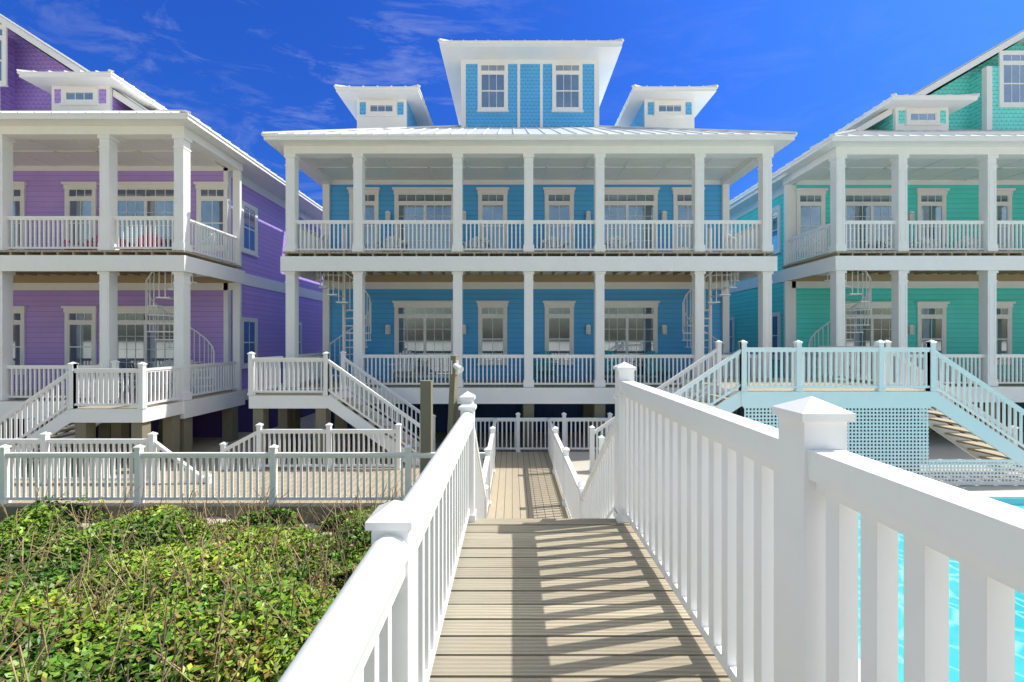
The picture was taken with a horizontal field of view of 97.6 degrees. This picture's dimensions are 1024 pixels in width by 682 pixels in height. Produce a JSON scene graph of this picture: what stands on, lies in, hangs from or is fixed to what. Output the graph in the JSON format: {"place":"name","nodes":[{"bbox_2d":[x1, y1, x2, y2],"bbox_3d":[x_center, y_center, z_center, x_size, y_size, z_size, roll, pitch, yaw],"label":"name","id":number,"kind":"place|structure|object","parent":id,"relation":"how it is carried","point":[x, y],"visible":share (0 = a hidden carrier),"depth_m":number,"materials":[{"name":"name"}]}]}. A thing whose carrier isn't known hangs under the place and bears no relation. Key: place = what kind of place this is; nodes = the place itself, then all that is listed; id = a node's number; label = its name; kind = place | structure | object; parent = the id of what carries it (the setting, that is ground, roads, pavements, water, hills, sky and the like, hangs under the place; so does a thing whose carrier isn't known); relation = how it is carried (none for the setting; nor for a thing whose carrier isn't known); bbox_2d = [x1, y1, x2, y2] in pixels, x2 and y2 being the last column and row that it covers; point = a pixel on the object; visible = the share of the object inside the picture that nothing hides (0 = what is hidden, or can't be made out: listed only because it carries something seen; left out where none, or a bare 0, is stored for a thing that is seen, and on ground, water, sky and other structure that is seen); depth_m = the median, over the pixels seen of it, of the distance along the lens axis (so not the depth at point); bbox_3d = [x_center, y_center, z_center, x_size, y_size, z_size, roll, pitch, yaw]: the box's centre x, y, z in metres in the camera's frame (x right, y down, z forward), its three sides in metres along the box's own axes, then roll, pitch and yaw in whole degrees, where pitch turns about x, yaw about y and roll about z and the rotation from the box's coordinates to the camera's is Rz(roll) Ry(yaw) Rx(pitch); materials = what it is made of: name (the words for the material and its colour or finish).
{"place":"outdoors","nodes":[
{"label":"outdoors","id":0,"kind":"place"},
{"bbox_2d":[0,23,134,110],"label":"house wall","id":1,"kind":"structure","parent":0,"point":[19,94],"depth_m":14.55,"materials":[{"name":"purple wood"}]},
{"bbox_2d":[0,252,236,282],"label":"house joist wood","id":2,"kind":"object","parent":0,"point":[60,277],"visible":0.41,"depth_m":14.05,"materials":[{"name":"brown wood"}]},
{"bbox_2d":[2,406,237,458],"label":"support pillars","id":3,"kind":"structure","parent":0,"point":[229,424],"depth_m":11.84,"materials":[{"name":"brown wood"}]},
{"bbox_2d":[75,414,179,472],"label":"support pillars","id":4,"kind":"structure","parent":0,"point":[171,433],"depth_m":11.26,"materials":[{"name":"brown wood"}]},
{"bbox_2d":[75,517,233,527],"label":"dune sand","id":5,"kind":"structure","parent":0,"point":[222,519],"depth_m":8.14,"materials":[{"name":"beige sand"}]},
{"bbox_2d":[0,481,404,681],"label":"dune shrub","id":6,"kind":"object","parent":5,"relation":"on","point":[57,664],"depth_m":5.08,"materials":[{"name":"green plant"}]},
{"bbox_2d":[0,14,321,206],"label":"roof","id":7,"kind":"structure","parent":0,"point":[109,70],"depth_m":12.62,"materials":[{"name":"white metal"}]},
{"bbox_2d":[17,399,315,436],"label":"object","id":8,"kind":"structure","parent":0,"point":[207,425],"depth_m":14.20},
{"bbox_2d":[0,432,569,517],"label":"wooden deck","id":9,"kind":"object","parent":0,"point":[525,484],"visible":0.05,"depth_m":9.59,"materials":[{"name":"beige wood"}]},
{"bbox_2d":[0,432,211,483],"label":"white vinyl fence","id":10,"kind":"object","parent":9,"relation":"on","point":[151,442],"visible":0.53,"depth_m":9.58,"materials":[{"name":"white plastic"}]},
{"bbox_2d":[0,444,411,503],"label":"white vinyl fence","id":11,"kind":"object","parent":9,"relation":"on","point":[139,455],"visible":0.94,"depth_m":8.40,"materials":[{"name":"white plastic"}]},
{"bbox_2d":[219,423,401,469],"bbox_3d":[-4.775,2.720,10.650,4.280,1.560,0.130,0,0,0],"label":"white vinyl fence","id":12,"kind":"object","parent":9,"relation":"on","point":[258,435],"visible":0.8,"depth_m":10.63,"materials":[{"name":"white plastic"}]},
{"bbox_2d":[410,452,484,483],"bbox_3d":[-1.200,2.542,8.420,1.500,0.885,0.080,0,0,0],"label":"white vinyl fence","id":13,"kind":"object","parent":9,"relation":"on","point":[415,455],"visible":0.16,"depth_m":8.40,"materials":[{"name":"white plastic"}]},
{"bbox_2d":[482,418,496,511],"bbox_3d":[-0.450,2.505,9.293,0.130,1.090,6.115,0,0,0],"label":"ramp railing","id":14,"kind":"object","parent":9,"relation":"on","point":[488,470],"visible":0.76,"depth_m":8.34,"materials":[{"name":"white wood"}]},
{"bbox_2d":[475,412,612,451],"bbox_3d":[0.800,2.505,12.350,3.930,1.090,0.130,0,0,0],"label":"white vinyl fence","id":15,"kind":"object","parent":9,"relation":"on","point":[563,419],"visible":0.73,"depth_m":12.33,"materials":[{"name":"white plastic"}]},
{"bbox_2d":[547,418,585,517],"bbox_3d":[1.000,2.505,9.293,0.130,1.090,6.115,0,0,0],"label":"ramp railing","id":16,"kind":"object","parent":9,"relation":"on","point":[565,472],"visible":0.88,"depth_m":8.27,"materials":[{"name":"white plastic"}]},
{"bbox_2d":[247,351,348,407],"bbox_3d":[-5.480,0.953,11.707,1.970,1.394,1.545,0,0,0],"label":"railing","id":17,"kind":"object","parent":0,"point":[288,401],"visible":0.99,"depth_m":10.98,"materials":[{"name":"white wood"}]},
{"bbox_2d":[253,403,346,463],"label":"support pillars","id":18,"kind":"structure","parent":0,"point":[260,415],"depth_m":11.26,"materials":[{"name":"brown wood"}]},
{"bbox_2d":[272,410,335,536],"bbox_3d":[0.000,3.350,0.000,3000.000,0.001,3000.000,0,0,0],"label":"sand ground","id":19,"kind":"structure","parent":0,"point":[308,422],"depth_m":17.76,"materials":[{"name":"beige sand"}]},
{"bbox_2d":[0,360,119,460],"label":"stair railing","id":20,"kind":"object","parent":19,"relation":"on","point":[58,423],"visible":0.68,"depth_m":10.29,"materials":[{"name":"white wood"}]},
{"bbox_2d":[21,423,74,462],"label":"stairs","id":21,"kind":"structure","parent":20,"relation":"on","point":[62,435],"depth_m":10.90,"materials":[{"name":"beige wood"}]},
{"bbox_2d":[75,401,181,408],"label":"deck floor","id":22,"kind":"structure","parent":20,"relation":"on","point":[123,407],"depth_m":10.60,"materials":[{"name":"beige wood"}]},
{"bbox_2d":[67,362,182,422],"bbox_3d":[-9.300,1.173,10.883,1.730,1.394,1.295,0,0,0],"label":"deck railing","id":23,"kind":"object","parent":22,"relation":"on","point":[142,413],"visible":1,"depth_m":10.28,"materials":[{"name":"white wood"}]},
{"bbox_2d":[13,171,322,389],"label":"house wall","id":24,"kind":"structure","parent":19,"relation":"on","point":[44,309],"depth_m":14.15,"materials":[{"name":"purple wood"}]},
{"bbox_2d":[0,250,243,400],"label":"deck wood","id":25,"kind":"object","parent":24,"relation":"on","point":[194,255],"visible":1,"depth_m":11.87,"materials":[{"name":"wood"}]},
{"bbox_2d":[64,233,161,249],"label":"chairs","id":26,"kind":"object","parent":25,"relation":"on","point":[120,243],"visible":0.18,"depth_m":13.64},
{"bbox_2d":[6,216,236,397],"bbox_3d":[-17.050,-0.857,12.880,16.880,4.917,2.340,0,0,0],"label":"balcony railing","id":27,"kind":"object","parent":25,"relation":"on","point":[206,246],"visible":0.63,"depth_m":11.75,"materials":[{"name":"white wood"}]},
{"bbox_2d":[145,234,214,354],"bbox_3d":[-9.598,-0.900,12.998,1.634,4.900,1.631,0,0,0],"label":"handrail","id":28,"kind":"object","parent":25,"relation":"on","point":[173,316],"visible":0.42,"depth_m":13.41,"materials":[{"name":"white metal"}]},
{"bbox_2d":[0,29,299,384],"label":"windows","id":29,"kind":"structure","parent":24,"relation":"in","point":[206,216],"depth_m":14.13,"materials":[{"name":"grey glass"}]},
{"bbox_2d":[0,16,322,418],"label":"trim","id":30,"kind":"structure","parent":24,"relation":"on","point":[108,146],"depth_m":12.83,"materials":[{"name":"white wood"}]},
{"bbox_2d":[0,506,368,522],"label":"boardwalk edge","id":31,"kind":"object","parent":19,"relation":"on","point":[11,510],"depth_m":8.24,"materials":[{"name":"brown wood"}]},
{"bbox_2d":[326,351,435,464],"bbox_3d":[-3.345,1.798,11.560,2.560,3.084,1.230,0,0,0],"label":"stair railing","id":32,"kind":"object","parent":19,"relation":"on","point":[346,414],"visible":0.74,"depth_m":10.99,"materials":[{"name":"white wood"}]},
{"bbox_2d":[255,389,342,394],"bbox_3d":[-5.480,1.355,11.740,1.840,0.050,1.480,0,0,0],"label":"blue landing deck wood","id":33,"kind":"object","parent":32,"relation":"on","point":[333,390],"visible":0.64,"depth_m":11.35,"materials":[{"name":"wood"}]},
{"bbox_2d":[338,397,419,451],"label":"stair treads","id":34,"kind":"object","parent":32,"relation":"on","point":[375,420],"visible":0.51,"depth_m":11.71,"materials":[{"name":"beige wood"}]},
{"bbox_2d":[420,380,432,473],"bbox_3d":[-1.620,2.050,8.500,0.200,2.600,0.200,0,0,0],"label":"timber pile","id":35,"kind":"object","parent":19,"relation":"on","point":[426,416],"visible":0.64,"depth_m":8.40,"materials":[{"name":"brown wood"}]},
{"bbox_2d":[262,40,796,403],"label":"house trim","id":36,"kind":"structure","parent":19,"relation":"on","point":[359,162],"depth_m":12.81,"materials":[{"name":"white wood"}]},
{"bbox_2d":[386,213,665,332],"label":"wall lamps","id":37,"kind":"object","parent":36,"relation":"attached to","point":[588,217],"visible":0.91,"depth_m":14.94,"materials":[{"name":"white"}]},
{"bbox_2d":[283,252,774,387],"bbox_3d":[0.470,-0.575,13.810,13.760,3.850,2.580,0,0,0],"label":"deck wood","id":38,"kind":"object","parent":36,"relation":"attached to","point":[515,254],"visible":0.29,"depth_m":12.69,"materials":[{"name":"wood"}]},
{"bbox_2d":[316,228,738,352],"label":"spiral staircase","id":39,"kind":"structure","parent":38,"relation":"on","point":[344,332],"depth_m":13.91,"materials":[{"name":"white metal"}]},
{"bbox_2d":[459,391,617,517],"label":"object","id":40,"kind":"structure","parent":19,"relation":"on","point":[597,495],"depth_m":4.76,"materials":[{"name":"white wood"}]},
{"bbox_2d":[447,356,458,434],"bbox_3d":[-0.530,0.790,3.940,0.113,1.322,0.070,0,0,18],"label":"wooden post","id":41,"kind":"object","parent":40,"relation":"attached to","point":[453,396],"visible":0.5,"depth_m":3.90,"materials":[{"name":"wood"}]},
{"bbox_2d":[453,363,463,373],"bbox_3d":[-0.472,0.237,3.862,0.069,0.090,0.107,0,0,-55],"label":"floodlight","id":42,"kind":"object","parent":41,"relation":"attached to","point":[459,369],"visible":1,"depth_m":3.85,"materials":[{"name":"white plastic"}]},
{"bbox_2d":[589,340,741,471],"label":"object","id":43,"kind":"structure","parent":19,"relation":"on","point":[731,404],"depth_m":9.44,"materials":[{"name":"white wood"}]},
{"bbox_2d":[729,185,1023,378],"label":"house wall","id":44,"kind":"structure","parent":19,"relation":"on","point":[962,309],"depth_m":15.40,"materials":[{"name":"teal wood"}]},
{"bbox_2d":[729,31,1023,401],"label":"house trim","id":45,"kind":"structure","parent":44,"relation":"on","point":[986,164],"depth_m":14.04,"materials":[{"name":"white wood"}]},
{"bbox_2d":[908,214,912,332],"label":"wall lamps","id":46,"kind":"object","parent":45,"relation":"attached to","point":[909,327],"visible":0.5,"depth_m":15.27,"materials":[{"name":"white"}]},
{"bbox_2d":[782,251,1023,386],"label":"balcony floor","id":47,"kind":"structure","parent":44,"relation":"on","point":[841,253],"depth_m":12.90,"materials":[{"name":"wood"}]},
{"bbox_2d":[808,239,871,345],"bbox_3d":[10.399,-1.135,14.248,1.636,4.870,1.633,0,0,0],"label":"handrail","id":48,"kind":"object","parent":47,"relation":"on","point":[845,311],"visible":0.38,"depth_m":14.67,"materials":[{"name":"white metal"}]},
{"bbox_2d":[884,340,1023,470],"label":"vinyl pool stairs","id":49,"kind":"structure","parent":19,"relation":"on","point":[1008,447],"depth_m":9.40,"materials":[{"name":"white plastic"}]},
{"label":"walkway","id":50,"kind":"object","parent":19,"relation":"on","visible":0},
{"bbox_2d":[351,402,476,681],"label":"walkway railing","id":51,"kind":"object","parent":50,"relation":"on","point":[402,644],"visible":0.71,"depth_m":1.83,"materials":[{"name":"white wood"}]},
{"bbox_2d":[278,412,474,681],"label":"handrail","id":52,"kind":"object","parent":51,"relation":"on","point":[334,646],"visible":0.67,"depth_m":1.09,"materials":[{"name":"white wood"}]},
{"bbox_2d":[613,362,1023,681],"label":"railing","id":53,"kind":"object","parent":50,"relation":"on","point":[745,530],"visible":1,"depth_m":1.40,"materials":[{"name":"white wood"}]},
{"bbox_2d":[331,404,614,431],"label":"wall","id":54,"kind":"structure","parent":0,"point":[440,411],"depth_m":15.15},
{"bbox_2d":[0,0,1023,206],"label":"sky","id":55,"kind":"structure","parent":0,"point":[246,69],"materials":[{"name":"blue"}]},
{"bbox_2d":[292,404,736,449],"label":"support pillars","id":56,"kind":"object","parent":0,"point":[593,410],"visible":0.08,"depth_m":12.57,"materials":[{"name":"wood"}]},
{"bbox_2d":[330,185,720,379],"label":"wall","id":57,"kind":"structure","parent":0,"point":[670,342],"depth_m":15.10,"materials":[{"name":"blue wood"}]},
{"bbox_2d":[285,253,765,281],"bbox_3d":[0.459,-0.375,13.812,13.622,4.150,2.575,0,0,0],"label":"blue house joist","id":58,"kind":"object","parent":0,"point":[626,277],"visible":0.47,"depth_m":15.00,"materials":[{"name":"wood"}]},
{"bbox_2d":[360,64,691,126],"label":"wall","id":59,"kind":"structure","parent":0,"point":[529,95],"depth_m":16.60,"materials":[{"name":"blue wood"}]},
{"bbox_2d":[296,220,760,384],"bbox_3d":[0.470,-1.068,13.830,13.480,4.838,2.340,0,0,0],"label":"railing","id":60,"kind":"object","parent":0,"point":[744,238],"visible":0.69,"depth_m":12.68,"materials":[{"name":"white wood"}]},
{"bbox_2d":[365,65,691,374],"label":"windows","id":61,"kind":"structure","parent":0,"point":[443,325],"depth_m":15.08,"materials":[{"name":"glass"}]},
{"bbox_2d":[261,38,796,134],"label":"roof","id":62,"kind":"structure","parent":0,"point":[459,129],"depth_m":13.52,"materials":[{"name":"white metal"}]},
{"bbox_2d":[429,518,731,681],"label":"walkway planks","id":63,"kind":"object","parent":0,"point":[563,599],"visible":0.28,"depth_m":2.56,"materials":[{"name":"beige wood"}]},
{"bbox_2d":[533,351,675,382],"bbox_3d":[2.886,0.834,14.386,4.442,1.035,1.100,0,0,0],"label":"teal chair","id":64,"kind":"object","parent":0,"point":[605,370],"visible":0.47,"depth_m":14.60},
{"bbox_2d":[559,432,1023,490],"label":"ground","id":65,"kind":"structure","parent":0,"point":[940,446],"depth_m":11.73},
{"bbox_2d":[699,394,728,406],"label":"stairs","id":66,"kind":"structure","parent":65,"relation":"on","point":[717,396],"depth_m":10.00,"materials":[{"name":"beige wood"}]},
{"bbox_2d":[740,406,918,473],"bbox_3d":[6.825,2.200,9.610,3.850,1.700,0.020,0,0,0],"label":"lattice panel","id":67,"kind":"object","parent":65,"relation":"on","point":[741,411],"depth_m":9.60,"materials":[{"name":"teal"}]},
{"bbox_2d":[743,407,1023,484],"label":"lattice","id":68,"kind":"object","parent":65,"relation":"on","point":[983,482],"visible":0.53,"depth_m":9.41,"materials":[{"name":"white wood"}]},
{"bbox_2d":[858,505,1023,681],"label":"pool water","id":69,"kind":"structure","parent":65,"relation":"in","point":[954,625],"depth_m":5.10,"materials":[{"name":"blue liquid"}]},
{"bbox_2d":[858,491,1023,681],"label":"white pool coping","id":70,"kind":"object","parent":65,"relation":"on","point":[1004,494],"visible":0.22,"depth_m":8.81,"materials":[{"name":"white concrete"}]},
{"bbox_2d":[921,407,1023,473],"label":"stairs","id":71,"kind":"structure","parent":65,"relation":"on","point":[994,453],"depth_m":10.10,"materials":[{"name":"beige wood"}]},
{"bbox_2d":[680,340,936,406],"bbox_3d":[6.825,0.673,11.068,4.080,1.394,3.465,0,0,0],"label":"deck railing","id":72,"kind":"object","parent":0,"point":[879,396],"visible":0.98,"depth_m":9.38,"materials":[{"name":"white wood"}]},
{"bbox_2d":[684,378,924,390],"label":"deck floor","id":73,"kind":"structure","parent":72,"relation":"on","point":[808,389],"depth_m":9.90,"materials":[{"name":"beige wood"}]},
{"bbox_2d":[729,55,1023,373],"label":"windows","id":74,"kind":"structure","parent":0,"point":[926,216],"depth_m":15.38,"materials":[{"name":"glass"}]},
{"bbox_2d":[730,30,1023,200],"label":"roof","id":75,"kind":"structure","parent":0,"point":[950,132],"depth_m":13.69,"materials":[{"name":"white metal"}]},
{"bbox_2d":[737,402,1023,431],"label":"wall","id":76,"kind":"structure","parent":0,"point":[1021,404],"depth_m":15.45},
{"bbox_2d":[784,253,1023,280],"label":"house joist","id":77,"kind":"object","parent":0,"point":[954,275],"visible":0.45,"depth_m":15.30,"materials":[{"name":"wood"}]},
{"bbox_2d":[788,221,1023,383],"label":"railing","id":78,"kind":"object","parent":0,"point":[970,243],"visible":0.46,"depth_m":12.99,"materials":[{"name":"white wood"}]},
{"bbox_2d":[868,43,1023,130],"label":"wall","id":79,"kind":"structure","parent":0,"point":[969,116],"depth_m":15.54,"materials":[{"name":"teal wood"}]},
{"bbox_2d":[921,402,1015,443],"bbox_3d":[17.850,2.550,14.010,17.100,1.600,2.280,0,0,0],"label":"support pillar","id":80,"kind":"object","parent":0,"point":[930,430],"visible":0.03,"depth_m":14.85,"materials":[{"name":"white wood"}]},
{"bbox_2d":[991,498,1023,504],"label":"swimming pool","id":81,"kind":"structure","parent":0,"point":[1015,501],"depth_m":8.68,"materials":[{"name":"blue liquid"}]}
]}

